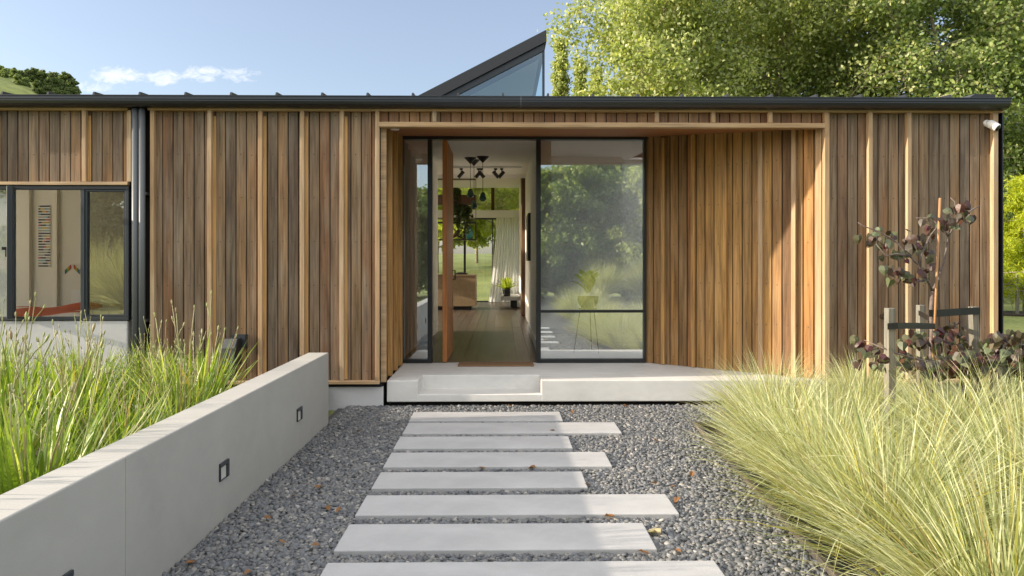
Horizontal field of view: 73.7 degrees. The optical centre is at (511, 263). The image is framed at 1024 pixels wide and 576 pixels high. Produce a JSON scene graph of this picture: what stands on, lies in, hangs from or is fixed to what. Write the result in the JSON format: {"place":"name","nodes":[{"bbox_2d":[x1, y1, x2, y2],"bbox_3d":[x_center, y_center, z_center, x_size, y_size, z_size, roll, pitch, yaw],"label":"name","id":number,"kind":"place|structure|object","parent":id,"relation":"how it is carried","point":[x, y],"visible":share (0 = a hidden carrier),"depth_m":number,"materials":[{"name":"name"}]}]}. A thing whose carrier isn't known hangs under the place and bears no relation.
{"place":"outdoors","nodes":[
{"label":"outdoors","id":0,"kind":"place"},
{"bbox_2d":[0,77,42,93],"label":"hill","id":1,"kind":"structure","parent":0,"point":[8,85],"depth_m":182.05,"materials":[{"name":"green plant"}]},
{"bbox_2d":[0,68,9,77],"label":"hill tree","id":2,"kind":"object","parent":1,"relation":"on","point":[4,72],"visible":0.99,"depth_m":187.82,"materials":[{"name":"green plant"}]},
{"bbox_2d":[9,67,20,77],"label":"hill tree","id":3,"kind":"object","parent":1,"relation":"on","point":[13,71],"visible":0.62,"depth_m":191.59,"materials":[{"name":"green plant"}]},
{"bbox_2d":[13,74,24,84],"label":"hill tree","id":4,"kind":"object","parent":1,"relation":"on","point":[17,79],"visible":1,"depth_m":185.78,"materials":[{"name":"green plant"}]},
{"bbox_2d":[22,77,31,86],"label":"hill tree","id":5,"kind":"object","parent":1,"relation":"on","point":[26,80],"visible":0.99,"depth_m":187.85,"materials":[{"name":"green plant"}]},
{"bbox_2d":[21,68,33,81],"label":"hill tree","id":6,"kind":"object","parent":1,"relation":"on","point":[27,72],"visible":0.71,"depth_m":195.70,"materials":[{"name":"green plant"}]},
{"bbox_2d":[30,67,38,81],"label":"hill tree","id":7,"kind":"object","parent":1,"relation":"on","point":[34,71],"visible":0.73,"depth_m":196.93,"materials":[{"name":"green plant"}]},
{"bbox_2d":[32,80,46,93],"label":"hill tree","id":8,"kind":"object","parent":1,"relation":"on","point":[38,86],"visible":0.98,"depth_m":186.00,"materials":[{"name":"green plant"}]},
{"bbox_2d":[34,70,48,85],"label":"hill tree","id":9,"kind":"object","parent":1,"relation":"on","point":[42,75],"visible":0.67,"depth_m":196.66,"materials":[{"name":"green plant"}]},
{"bbox_2d":[43,85,52,93],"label":"hill tree","id":10,"kind":"object","parent":1,"relation":"on","point":[48,88],"visible":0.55,"depth_m":188.98,"materials":[{"name":"green plant"}]},
{"bbox_2d":[43,77,55,88],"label":"hill tree","id":11,"kind":"object","parent":1,"relation":"on","point":[50,81],"visible":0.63,"depth_m":195.54,"materials":[{"name":"green plant"}]},
{"bbox_2d":[46,71,58,77],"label":"hill tree","id":12,"kind":"object","parent":1,"relation":"on","point":[52,74],"visible":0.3,"depth_m":211.74,"materials":[{"name":"green plant"}]},
{"bbox_2d":[51,88,60,93],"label":"hill tree","id":13,"kind":"object","parent":1,"relation":"on","point":[56,90],"visible":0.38,"depth_m":187.42,"materials":[{"name":"green plant"}]},
{"bbox_2d":[53,77,63,90],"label":"hill tree","id":14,"kind":"object","parent":1,"relation":"on","point":[58,84],"visible":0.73,"depth_m":197.26,"materials":[{"name":"green plant"}]},
{"bbox_2d":[58,71,78,88],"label":"hill tree","id":15,"kind":"object","parent":1,"relation":"on","point":[65,76],"visible":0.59,"depth_m":210.55,"materials":[{"name":"green plant"}]},
{"bbox_2d":[64,86,74,93],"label":"hill tree","id":16,"kind":"object","parent":1,"relation":"on","point":[69,90],"visible":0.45,"depth_m":197.33,"materials":[{"name":"green plant"}]},
{"bbox_2d":[65,78,79,87],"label":"hill tree","id":17,"kind":"object","parent":1,"relation":"on","point":[73,81],"visible":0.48,"depth_m":211.31,"materials":[{"name":"green plant"}]},
{"bbox_2d":[73,87,81,93],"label":"hill tree","id":18,"kind":"object","parent":1,"relation":"on","point":[77,90],"visible":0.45,"depth_m":199.02,"materials":[{"name":"green plant"}]},
{"bbox_2d":[438,274,476,309],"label":"kitchen island","id":19,"kind":"structure","parent":0,"point":[464,292],"depth_m":17.68,"materials":[{"name":"brown wood"}]},
{"bbox_2d":[162,403,827,575],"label":"gravel","id":20,"kind":"structure","parent":0,"point":[343,468],"depth_m":4.25,"materials":[{"name":"gravel"}]},
{"bbox_2d":[648,527,660,532],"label":"fallen leaf","id":21,"kind":"object","parent":20,"relation":"on","point":[656,530],"visible":1,"depth_m":3.71,"materials":[{"name":"yellow plant"}]},
{"bbox_2d":[0,0,1012,253],"label":"sky","id":22,"kind":"structure","parent":0,"point":[110,47],"materials":[{"name":"blue"}]},
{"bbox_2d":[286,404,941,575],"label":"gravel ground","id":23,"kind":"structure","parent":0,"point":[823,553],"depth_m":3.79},
{"bbox_2d":[0,353,327,575],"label":"garden wall","id":24,"kind":"structure","parent":23,"relation":"on","point":[161,497],"depth_m":3.25,"materials":[{"name":"grey concrete"}]},
{"bbox_2d":[371,471,587,492],"bbox_3d":[-0.211,1.488,4.595,1.405,0.065,0.342,0,0,-1],"label":"stepping stone","id":25,"kind":"object","parent":23,"relation":"on","point":[393,482],"visible":0.78,"depth_m":4.55,"materials":[{"name":"concrete"}]},
{"bbox_2d":[393,436,572,451],"bbox_3d":[-0.230,1.488,5.558,1.413,0.065,0.370,0,0,-1],"label":"stepping stone","id":26,"kind":"object","parent":23,"relation":"on","point":[487,443],"visible":0.77,"depth_m":5.51,"materials":[{"name":"concrete"}]},
{"bbox_2d":[409,412,562,422],"bbox_3d":[-0.243,1.488,6.500,1.428,0.065,0.368,0,0,-1],"label":"stepping stone","id":27,"kind":"object","parent":23,"relation":"on","point":[470,417],"visible":0.74,"depth_m":6.44,"materials":[{"name":"concrete"}]},
{"bbox_2d":[334,523,656,557],"bbox_3d":[-0.085,1.488,3.644,1.645,0.065,0.353,0,0,-1],"label":"stepping stone","id":28,"kind":"object","parent":23,"relation":"on","point":[456,540],"visible":0.76,"depth_m":3.60,"materials":[{"name":"concrete"}]},
{"bbox_2d":[383,452,611,471],"bbox_3d":[-0.104,1.488,5.074,1.643,0.065,0.374,0,0,-1],"label":"stepping stone","id":29,"kind":"object","parent":23,"relation":"on","point":[503,461],"visible":0.79,"depth_m":5.03,"materials":[{"name":"concrete"}]},
{"bbox_2d":[402,422,621,436],"bbox_3d":[0.000,1.488,6.045,1.883,0.065,0.389,0,0,-1],"label":"stepping stone","id":30,"kind":"object","parent":23,"relation":"on","point":[572,429],"visible":0.76,"depth_m":5.97,"materials":[{"name":"concrete"}]},
{"bbox_2d":[355,494,678,520],"bbox_3d":[0.031,1.488,4.125,1.882,0.065,0.341,0,0,-1],"label":"stepping stone","id":31,"kind":"object","parent":23,"relation":"on","point":[572,506],"visible":0.77,"depth_m":4.08,"materials":[{"name":"concrete"}]},
{"bbox_2d":[320,561,724,575],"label":"stepping stone","id":32,"kind":"object","parent":23,"relation":"on","point":[635,568],"visible":1,"depth_m":3.25,"materials":[{"name":"concrete"}]},
{"bbox_2d":[387,362,822,406],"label":"porch slab","id":33,"kind":"structure","parent":23,"relation":"on","point":[454,384],"depth_m":7.17,"materials":[{"name":"concrete"}]},
{"bbox_2d":[458,362,533,366],"bbox_3d":[-0.191,1.206,8.156,0.897,0.022,0.255,0,0,-1],"label":"doormat","id":34,"kind":"object","parent":33,"relation":"on","point":[495,364],"visible":1,"depth_m":8.05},
{"bbox_2d":[693,422,839,575],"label":"bed edging","id":35,"kind":"object","parent":23,"relation":"on","point":[702,431],"visible":0.33,"depth_m":4.02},
{"bbox_2d":[708,427,994,575],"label":"planting bed soil","id":36,"kind":"structure","parent":23,"relation":"on","point":[713,429],"depth_m":5.84,"materials":[{"name":"brown soil"}]},
{"bbox_2d":[677,339,863,434],"bbox_3d":[2.269,1.075,5.914,1.723,0.820,1.676,0,0,-1],"label":"grass tussock","id":37,"kind":"object","parent":36,"relation":"on","point":[742,386],"depth_m":5.99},
{"bbox_2d":[673,353,911,472],"bbox_3d":[2.002,1.065,4.960,1.766,0.840,1.718,0,0,-2],"label":"grass tussock","id":38,"kind":"object","parent":36,"relation":"on","point":[754,414],"depth_m":5.06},
{"bbox_2d":[679,355,993,541],"bbox_3d":[1.923,1.012,4.133,1.894,0.944,1.892,0,0,28],"label":"grass tussock","id":39,"kind":"object","parent":36,"relation":"on","point":[803,428],"depth_m":4.18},
{"bbox_2d":[767,353,954,444],"bbox_3d":[2.923,1.076,5.648,1.641,0.818,1.640,0,0,29],"label":"grass tussock","id":40,"kind":"object","parent":36,"relation":"on","point":[856,381],"depth_m":5.69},
{"bbox_2d":[704,364,1023,575],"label":"grass tussock","id":41,"kind":"object","parent":36,"relation":"on","point":[828,524],"depth_m":3.35,"materials":[{"name":"plant"}]},
{"bbox_2d":[797,345,936,408],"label":"grass tussock","id":42,"kind":"object","parent":36,"relation":"on","point":[854,373],"depth_m":6.39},
{"bbox_2d":[884,308,895,468],"bbox_3d":[2.751,0.964,4.967,0.058,1.273,0.058,0,0,-1],"label":"wooden stake","id":43,"kind":"object","parent":36,"relation":"on","point":[889,334],"visible":0.52,"depth_m":4.94,"materials":[{"name":"grey wood"}]},
{"bbox_2d":[887,323,934,329],"bbox_3d":[2.990,0.467,5.068,0.628,0.079,0.046,0,0,-30],"label":"tree tie","id":44,"kind":"object","parent":43,"relation":"attached to","point":[910,325],"visible":1,"depth_m":5.03,"materials":[{"name":"black rubber"}]},
{"bbox_2d":[767,398,1023,575],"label":"grass tussock","id":45,"kind":"object","parent":36,"relation":"on","point":[939,563],"depth_m":2.85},
{"bbox_2d":[853,197,979,402],"bbox_3d":[3.136,0.493,5.281,1.021,2.014,0.362,0,0,-1],"label":"redbud sapling","id":46,"kind":"object","parent":36,"relation":"on","point":[912,339],"visible":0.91,"depth_m":5.23,"materials":[{"name":"purple plant"}]},
{"bbox_2d":[932,198,940,356],"bbox_3d":[3.260,0.167,5.244,0.074,1.337,0.018,0,0,-1],"label":"bamboo cane","id":47,"kind":"object","parent":46,"relation":"attached to","point":[937,263],"visible":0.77,"depth_m":5.24,"materials":[{"name":"brown"}]},
{"bbox_2d":[928,307,979,316],"bbox_3d":[3.450,0.382,5.328,0.490,0.066,0.014,0,0,-14],"label":"tree tie","id":48,"kind":"object","parent":46,"relation":"attached to","point":[957,311],"visible":1,"depth_m":5.33,"materials":[{"name":"black rubber"}]},
{"bbox_2d":[916,305,925,411],"bbox_3d":[3.488,0.978,5.825,0.055,1.243,0.055,0,0,-1],"label":"wooden stake","id":49,"kind":"object","parent":36,"relation":"on","point":[920,319],"visible":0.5,"depth_m":5.80,"materials":[{"name":"grey wood"}]},
{"bbox_2d":[918,310,928,320],"bbox_3d":[3.369,0.431,5.553,0.020,0.061,0.494,0,0,20],"label":"tree tie","id":50,"kind":"object","parent":49,"relation":"attached to","point":[923,315],"visible":0.86,"depth_m":5.64,"materials":[{"name":"black rubber"}]},
{"bbox_2d":[827,344,1023,468],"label":"grass tussock","id":51,"kind":"object","parent":36,"relation":"on","point":[934,397],"depth_m":4.77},
{"bbox_2d":[840,341,1023,523],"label":"grass tussock","id":52,"kind":"object","parent":36,"relation":"on","point":[1008,436],"depth_m":4.08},
{"bbox_2d":[849,329,1023,416],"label":"purple shrub","id":53,"kind":"object","parent":36,"relation":"on","point":[1010,340],"visible":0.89,"depth_m":4.92,"materials":[{"name":"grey plant"}]},
{"bbox_2d":[898,368,1023,426],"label":"grass tussock","id":54,"kind":"object","parent":36,"relation":"on","point":[997,388],"depth_m":5.61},
{"bbox_2d":[915,378,1023,541],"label":"grass tussock","id":55,"kind":"object","parent":36,"relation":"on","point":[1022,463],"depth_m":3.38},
{"bbox_2d":[968,306,981,406],"bbox_3d":[3.688,0.973,5.427,0.094,1.255,0.054,0,0,-1],"label":"wooden stake","id":56,"kind":"object","parent":36,"relation":"on","point":[974,331],"visible":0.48,"depth_m":5.40,"materials":[{"name":"grey wood"}]},
{"bbox_2d":[943,354,1023,436],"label":"grass tussock","id":57,"kind":"object","parent":36,"relation":"on","point":[1002,398],"depth_m":4.94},
{"bbox_2d":[328,254,1023,416],"bbox_3d":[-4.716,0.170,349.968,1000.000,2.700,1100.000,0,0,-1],"label":"lawn","id":58,"kind":"structure","parent":0,"point":[482,268],"depth_m":36.20,"materials":[{"name":"green plant"}]},
{"bbox_2d":[34,388,224,464],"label":"planting bed soil","id":59,"kind":"structure","parent":58,"relation":"on","point":[37,451],"depth_m":5.35,"materials":[{"name":"brown soil"}]},
{"bbox_2d":[0,299,44,386],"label":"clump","id":60,"kind":"object","parent":59,"relation":"on","point":[17,347],"visible":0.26,"depth_m":6.16,"materials":[{"name":"green plant"}]},
{"bbox_2d":[0,291,85,432],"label":"clump","id":61,"kind":"object","parent":59,"relation":"on","point":[5,364],"visible":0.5,"depth_m":5.16,"materials":[{"name":"green plant"}]},
{"bbox_2d":[0,322,95,469],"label":"iris clump","id":62,"kind":"object","parent":59,"relation":"on","point":[36,441],"visible":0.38,"depth_m":3.93,"materials":[{"name":"green plant"}]},
{"bbox_2d":[0,310,160,456],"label":"clump","id":63,"kind":"object","parent":59,"relation":"on","point":[67,383],"visible":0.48,"depth_m":4.62,"materials":[{"name":"green plant"}]},
{"bbox_2d":[30,310,136,388],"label":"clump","id":64,"kind":"object","parent":59,"relation":"on","point":[87,336],"visible":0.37,"depth_m":6.12,"materials":[{"name":"green plant"}]},
{"bbox_2d":[0,311,174,494],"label":"iris clump","id":65,"kind":"object","parent":59,"relation":"on","point":[15,458],"visible":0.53,"depth_m":3.26,"materials":[{"name":"green plant"}]},
{"bbox_2d":[36,314,147,417],"bbox_3d":[-3.526,0.858,5.684,0.901,0.878,0.998,0,0,-29],"label":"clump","id":66,"kind":"object","parent":59,"relation":"on","point":[87,367],"visible":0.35,"depth_m":5.70,"materials":[{"name":"green plant"}]},
{"bbox_2d":[17,361,190,463],"bbox_3d":[-2.273,0.921,3.947,1.032,0.750,0.946,0,0,23],"label":"iris clump","id":67,"kind":"object","parent":59,"relation":"on","point":[128,421],"visible":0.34,"depth_m":3.90,"materials":[{"name":"green plant"}]},
{"bbox_2d":[88,342,183,422],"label":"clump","id":68,"kind":"object","parent":59,"relation":"on","point":[131,383],"visible":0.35,"depth_m":5.44,"materials":[{"name":"green plant"}]},
{"bbox_2d":[100,316,196,387],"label":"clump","id":69,"kind":"object","parent":59,"relation":"on","point":[151,344],"visible":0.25,"depth_m":6.45,"materials":[{"name":"green plant"}]},
{"bbox_2d":[95,348,233,426],"bbox_3d":[-2.346,0.921,4.711,0.946,0.750,1.033,0,0,45],"label":"iris clump","id":70,"kind":"object","parent":59,"relation":"on","point":[181,406],"visible":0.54,"depth_m":4.72,"materials":[{"name":"green plant"}]},
{"bbox_2d":[119,332,221,398],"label":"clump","id":71,"kind":"object","parent":59,"relation":"on","point":[167,358],"visible":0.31,"depth_m":6.04,"materials":[{"name":"green plant"}]},
{"bbox_2d":[116,290,259,414],"bbox_3d":[-2.452,0.755,5.269,1.120,1.081,1.163,0,0,-25],"label":"clump","id":72,"kind":"object","parent":59,"relation":"on","point":[204,367],"visible":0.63,"depth_m":5.24,"materials":[{"name":"green plant"}]},
{"bbox_2d":[438,188,488,272],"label":"lawn tree","id":73,"kind":"object","parent":58,"relation":"on","point":[458,243],"visible":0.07,"depth_m":43.68,"materials":[{"name":"green plant"}]},
{"bbox_2d":[460,188,499,262],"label":"lawn tree","id":74,"kind":"object","parent":58,"relation":"on","point":[476,250],"visible":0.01,"depth_m":57.83,"materials":[{"name":"green plant"}]},
{"bbox_2d":[461,188,518,263],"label":"lawn tree","id":75,"kind":"object","parent":58,"relation":"on","point":[486,232],"visible":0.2,"depth_m":44.51,"materials":[{"name":"green plant"}]},
{"bbox_2d":[0,30,1011,409],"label":"house","id":76,"kind":"structure","parent":58,"relation":"on","point":[668,230],"depth_m":7.11,"materials":[{"name":"brown wood"}]},
{"bbox_2d":[38,205,50,266],"bbox_3d":[-7.051,-0.410,10.298,0.180,0.942,0.010,0,0,-1],"label":"wall hanging","id":77,"kind":"object","parent":76,"relation":"attached to","point":[44,236],"depth_m":10.29,"materials":[{"name":"multicoloured paint"}]},
{"bbox_2d":[0,186,131,319],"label":"window","id":78,"kind":"structure","parent":76,"relation":"in","point":[10,251],"depth_m":6.96,"materials":[{"name":"grey metal"}]},
{"bbox_2d":[16,302,123,315],"bbox_3d":[-4.917,0.875,8.659,3.600,0.680,1.950,0,0,-1],"label":"bed","id":79,"kind":"object","parent":76,"relation":"on","point":[74,308],"visible":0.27,"depth_m":8.84,"materials":[{"name":"red fabric"}]},
{"bbox_2d":[65,265,79,273],"bbox_3d":[-6.638,0.093,10.306,0.221,0.150,0.004,0,0,-1],"label":"rainbow garland","id":80,"kind":"object","parent":76,"relation":"attached to","point":[69,268],"visible":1,"depth_m":10.30,"materials":[{"name":"multicoloured"}]},
{"bbox_2d":[71,290,79,303],"bbox_3d":[-6.572,0.525,10.308,0.168,0.242,0.003,0,0,-1],"label":"paper drawing","id":81,"kind":"object","parent":76,"relation":"attached to","point":[75,296],"visible":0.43,"depth_m":10.31,"materials":[{"name":"paper"}]},
{"bbox_2d":[222,334,247,365],"bbox_3d":[-2.796,0.875,6.885,0.165,0.295,0.254,0,0,-1],"label":"outdoor speaker","id":82,"kind":"object","parent":76,"relation":"attached to","point":[240,341],"visible":0.79,"depth_m":6.81},
{"bbox_2d":[442,140,455,361],"bbox_3d":[-0.805,-0.147,8.823,0.097,2.696,1.047,0,0,-1],"label":"entry door","id":83,"kind":"structure","parent":76,"relation":"in","point":[447,155],"depth_m":8.37,"materials":[{"name":"brown wood"}]},
{"bbox_2d":[438,179,476,240],"bbox_3d":[-1.963,-1.315,16.945,2.151,1.493,0.360,0,0,-1],"label":"hanging shelf","id":84,"kind":"object","parent":76,"relation":"hanging from","point":[465,199],"visible":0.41,"depth_m":16.79,"materials":[{"name":"black"}]},
{"bbox_2d":[453,187,461,224],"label":"trailing plant","id":85,"kind":"object","parent":84,"relation":"on","point":[457,191],"visible":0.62,"depth_m":16.77,"materials":[{"name":"green plant"}]},
{"bbox_2d":[456,204,473,236],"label":"trailing plant","id":86,"kind":"object","parent":84,"relation":"on","point":[465,212],"visible":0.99,"depth_m":16.80,"materials":[{"name":"green plant"}]},
{"bbox_2d":[466,225,472,238],"bbox_3d":[-1.052,-0.802,16.937,0.191,0.428,0.185,0,0,-1],"label":"pineapple ornament","id":87,"kind":"object","parent":84,"relation":"on","point":[469,235],"visible":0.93,"depth_m":16.87,"materials":[{"name":"teal ceramic"}]},
{"bbox_2d":[438,218,495,301],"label":"sliding doors","id":88,"kind":"structure","parent":76,"relation":"in","point":[492,219],"depth_m":21.45,"materials":[{"name":"black"}]},
{"bbox_2d":[464,157,475,197],"bbox_3d":[-0.682,-1.403,11.192,0.196,0.662,0.196,0,0,-1],"label":"pendant light","id":89,"kind":"object","parent":76,"relation":"hanging from","point":[470,160],"visible":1,"depth_m":11.16,"materials":[{"name":"black plastic"}]},
{"bbox_2d":[471,159,479,208],"bbox_3d":[-0.645,-1.336,11.592,0.196,0.844,0.196,0,0,-1],"label":"pendant light","id":90,"kind":"object","parent":76,"relation":"hanging from","point":[474,163],"visible":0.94,"depth_m":11.55,"materials":[{"name":"black plastic"}]},
{"bbox_2d":[477,156,488,200],"bbox_3d":[-0.470,-1.358,10.995,0.196,0.727,0.196,0,0,-1],"label":"pendant light","id":91,"kind":"object","parent":76,"relation":"hanging from","point":[482,159],"visible":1,"depth_m":10.96,"materials":[{"name":"black plastic"}]},
{"bbox_2d":[453,166,521,167],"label":"light track","id":92,"kind":"structure","parent":76,"relation":"attached to","point":[487,166],"depth_m":12.97,"materials":[{"name":"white metal"}]},
{"bbox_2d":[489,218,518,301],"bbox_3d":[-0.242,-0.104,21.200,0.956,2.618,0.146,0,0,-1],"label":"curtain","id":93,"kind":"object","parent":76,"relation":"hanging from","point":[506,258],"visible":0.91,"depth_m":21.20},
{"bbox_2d":[501,294,520,306],"bbox_3d":[-0.039,1.065,19.401,0.554,0.300,1.600,0,0,-1],"label":"side table","id":94,"kind":"object","parent":76,"relation":"on","point":[513,298],"visible":0.84,"depth_m":18.77,"materials":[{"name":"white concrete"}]},
{"bbox_2d":[493,275,516,295],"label":"strappy plant","id":95,"kind":"object","parent":94,"relation":"on","point":[506,285],"visible":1,"depth_m":18.82,"materials":[{"name":"green plant"}]},
{"bbox_2d":[526,213,530,260],"bbox_3d":[0.288,-0.450,12.055,0.047,0.816,0.900,0,0,-1],"label":"picture frame","id":96,"kind":"object","parent":76,"relation":"attached to","point":[528,237],"visible":1,"depth_m":11.61,"materials":[{"name":"black plastic"}]},
{"bbox_2d":[983,120,1000,130],"bbox_3d":[4.969,-1.426,7.064,0.086,0.131,0.151,0,0,-31],"label":"security camera","id":97,"kind":"object","parent":76,"relation":"attached to","point":[992,125],"visible":1,"depth_m":7.03,"materials":[{"name":"white plastic"}]},
{"bbox_2d":[500,188,518,209],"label":"lawn tree","id":98,"kind":"object","parent":58,"relation":"on","point":[510,201],"visible":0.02,"depth_m":43.62,"materials":[{"name":"green plant"}]},
{"bbox_2d":[548,35,572,95],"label":"poplar spire","id":99,"kind":"structure","parent":58,"relation":"on","point":[560,78],"depth_m":30.86,"materials":[{"name":"green plant"}]},
{"bbox_2d":[571,56,587,95],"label":"poplar spire","id":100,"kind":"structure","parent":58,"relation":"on","point":[579,79],"depth_m":31.85,"materials":[{"name":"green plant"}]},
{"bbox_2d":[587,67,604,94],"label":"poplar spire","id":101,"kind":"structure","parent":58,"relation":"on","point":[593,73],"depth_m":29.90,"materials":[{"name":"green plant"}]},
{"bbox_2d":[537,0,784,96],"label":"poplar tree","id":102,"kind":"object","parent":58,"relation":"on","point":[659,66],"visible":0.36,"depth_m":24.60,"materials":[{"name":"green plant"}]},
{"bbox_2d":[601,0,776,95],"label":"poplar tree","id":103,"kind":"object","parent":58,"relation":"on","point":[763,89],"visible":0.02,"depth_m":30.41,"materials":[{"name":"green plant"}]},
{"bbox_2d":[722,1,893,96],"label":"poplar tree","id":104,"kind":"object","parent":58,"relation":"on","point":[795,67],"depth_m":32.40,"materials":[{"name":"green plant"}]},
{"bbox_2d":[654,0,964,96],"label":"poplar tree","id":105,"kind":"object","parent":58,"relation":"on","point":[788,18],"visible":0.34,"depth_m":25.67,"materials":[{"name":"green plant"}]},
{"bbox_2d":[774,0,1023,226],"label":"poplar tree","id":106,"kind":"object","parent":58,"relation":"on","point":[951,82],"visible":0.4,"depth_m":24.33,"materials":[{"name":"green plant"}]},
{"bbox_2d":[936,0,1023,277],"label":"poplar tree","id":107,"kind":"object","parent":58,"relation":"on","point":[1019,131],"visible":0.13,"depth_m":26.02,"materials":[{"name":"green plant"}]},
{"bbox_2d":[1003,311,1023,315],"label":"mulch ring","id":108,"kind":"object","parent":58,"relation":"on","point":[1008,313],"visible":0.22,"depth_m":19.95,"materials":[{"name":"brown plant"}]},
{"bbox_2d":[1003,173,1023,312],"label":"golden conifer","id":109,"kind":"object","parent":108,"relation":"on","point":[1013,252],"visible":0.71,"depth_m":20.14,"materials":[{"name":"yellow plant"}]},
{"bbox_2d":[1015,272,1018,313],"bbox_3d":[14.727,0.900,19.900,0.070,1.300,0.060,0,0,-1],"label":"conifer stake","id":110,"kind":"object","parent":108,"relation":"on","point":[1017,301],"visible":0.64,"depth_m":19.87,"materials":[{"name":"brown wood"}]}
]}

